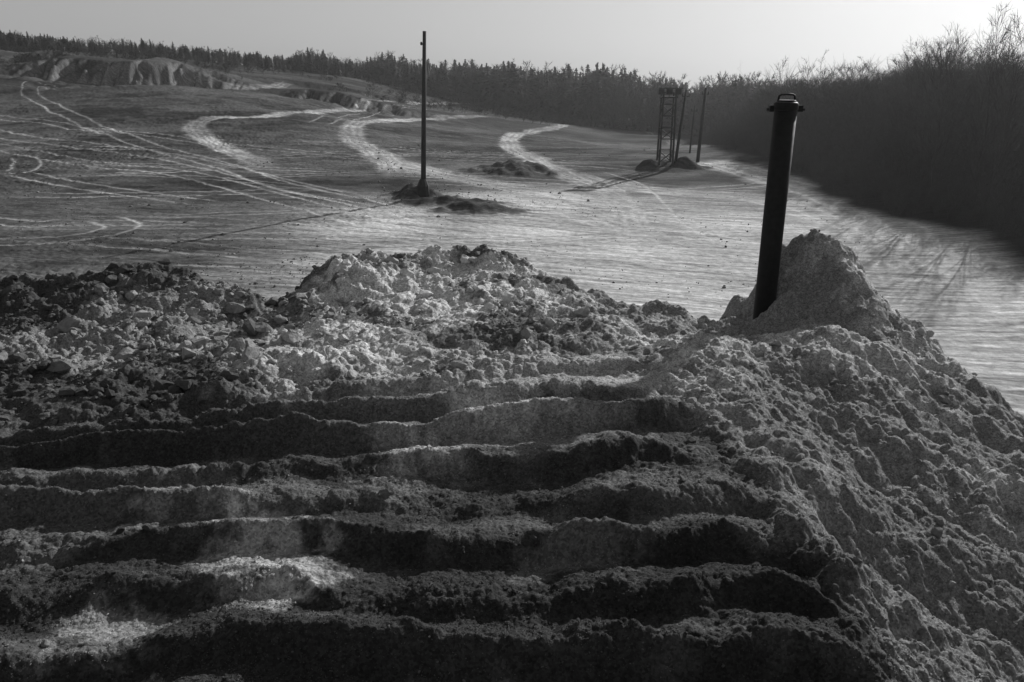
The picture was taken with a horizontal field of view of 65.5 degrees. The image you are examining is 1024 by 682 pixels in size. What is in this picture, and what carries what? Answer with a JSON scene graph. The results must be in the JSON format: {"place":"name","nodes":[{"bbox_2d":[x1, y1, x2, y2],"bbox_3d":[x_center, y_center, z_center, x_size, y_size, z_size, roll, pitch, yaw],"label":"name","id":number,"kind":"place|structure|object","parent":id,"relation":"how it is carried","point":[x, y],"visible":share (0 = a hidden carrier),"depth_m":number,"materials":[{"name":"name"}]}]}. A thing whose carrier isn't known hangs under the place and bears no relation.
{"place":"outdoors","nodes":[
{"label":"outdoors","id":0,"kind":"place"},
{"bbox_2d":[0,50,1023,416],"bbox_3d":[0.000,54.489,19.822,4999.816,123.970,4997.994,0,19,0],"label":"ground","id":1,"kind":"structure","parent":0,"point":[956,288],"depth_m":50.79,"materials":[{"name":"grey sand"}]},
{"bbox_2d":[0,30,786,134],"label":"distant forest","id":2,"kind":"object","parent":1,"relation":"on","point":[602,97],"visible":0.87,"depth_m":185.12,"materials":[{"name":"black plant"}]},
{"bbox_2d":[417,31,428,196],"bbox_3d":[-5.736,-14.068,49.888,0.838,9.963,0.825,17,26,41],"label":"utility pole","id":3,"kind":"object","parent":1,"relation":"on","point":[422,188],"visible":1,"depth_m":50.11,"materials":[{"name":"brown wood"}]},
{"bbox_2d":[0,135,859,299],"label":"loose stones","id":4,"kind":"object","parent":1,"relation":"on","point":[172,243],"visible":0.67,"depth_m":47.87,"materials":[{"name":"grey stone"}]},
{"bbox_2d":[0,229,1023,681],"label":"dirt mound","id":5,"kind":"object","parent":1,"relation":"on","point":[448,429],"visible":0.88,"depth_m":6.17,"materials":[{"name":"grey soil"}]},
{"bbox_2d":[0,229,1023,681],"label":"dirt clods","id":6,"kind":"object","parent":5,"relation":"on","point":[188,345],"visible":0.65,"depth_m":9.05,"materials":[{"name":"grey soil"}]},
{"bbox_2d":[753,93,804,319],"bbox_3d":[3.319,-1.475,10.121,0.400,3.199,0.292,13,23,32],"label":"steel pipe","id":7,"kind":"object","parent":5,"relation":"in","point":[781,152],"visible":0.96,"depth_m":9.92,"materials":[{"name":"black metal"}]},
{"bbox_2d":[656,88,682,165],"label":"lattice tower","id":8,"kind":"structure","parent":1,"relation":"on","point":[669,92],"depth_m":64.79,"materials":[{"name":"metal"}]},
{"bbox_2d":[674,90,689,162],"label":"leaning pole","id":9,"kind":"object","parent":1,"relation":"on","point":[679,132],"visible":0.94,"depth_m":65.43,"materials":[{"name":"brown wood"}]},
{"bbox_2d":[689,106,697,152],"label":"leaning pole","id":10,"kind":"object","parent":1,"relation":"on","point":[692,130],"visible":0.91,"depth_m":76.29,"materials":[{"name":"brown wood"}]},
{"bbox_2d":[696,88,708,161],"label":"leaning pole","id":11,"kind":"object","parent":1,"relation":"on","point":[705,94],"visible":0.91,"depth_m":68.53,"materials":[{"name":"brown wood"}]},
{"bbox_2d":[684,27,1023,255],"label":"thicket","id":12,"kind":"object","parent":1,"relation":"on","point":[838,108],"visible":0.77,"depth_m":56.86,"materials":[{"name":"black plant"}]},
{"bbox_2d":[886,58,921,168],"bbox_3d":[26.124,-14.970,53.141,2.925,7.562,2.915,0,19,0],"label":"bare tree","id":13,"kind":"object","parent":1,"relation":"on","point":[895,114],"visible":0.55,"depth_m":52.90,"materials":[{"name":"black plant"}]},
{"bbox_2d":[885,50,941,180],"bbox_3d":[25.354,-14.351,50.560,3.282,8.261,2.884,0,19,0],"label":"bare tree","id":14,"kind":"object","parent":1,"relation":"on","point":[915,73],"visible":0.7,"depth_m":50.22,"materials":[{"name":"black plant"}]},
{"bbox_2d":[900,42,952,179],"bbox_3d":[24.332,-12.865,46.269,3.655,8.819,3.169,10,21,26],"label":"bare tree","id":15,"kind":"object","parent":1,"relation":"on","point":[920,103],"visible":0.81,"depth_m":46.22,"materials":[{"name":"black plant"}]},
{"bbox_2d":[900,23,976,210],"bbox_3d":[22.831,-11.892,42.606,4.281,9.862,3.683,0,19,0],"label":"bare tree","id":16,"kind":"object","parent":1,"relation":"on","point":[947,57],"visible":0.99,"depth_m":42.20,"materials":[{"name":"grey plant"}]},
{"bbox_2d":[916,22,990,190],"bbox_3d":[24.358,-12.560,44.043,4.190,9.618,3.846,0,19,0],"label":"bare tree","id":17,"kind":"object","parent":1,"relation":"on","point":[949,103],"visible":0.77,"depth_m":43.93,"materials":[{"name":"black plant"}]},
{"bbox_2d":[944,1,1023,213],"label":"bare tree","id":18,"kind":"object","parent":1,"relation":"on","point":[978,168],"visible":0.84,"depth_m":39.56,"materials":[{"name":"grey plant"}]},
{"bbox_2d":[950,25,1019,196],"bbox_3d":[25.885,-12.342,43.140,3.863,9.358,3.204,5,20,15],"label":"bare tree","id":19,"kind":"object","parent":1,"relation":"on","point":[988,45],"visible":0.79,"depth_m":42.91,"materials":[{"name":"black plant"}]},
{"bbox_2d":[973,12,1023,225],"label":"bare tree","id":20,"kind":"object","parent":1,"relation":"on","point":[998,114],"visible":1,"depth_m":37.17,"materials":[{"name":"grey plant"}]},
{"bbox_2d":[0,0,1023,91],"label":"sky","id":21,"kind":"structure","parent":0,"point":[695,38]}
]}

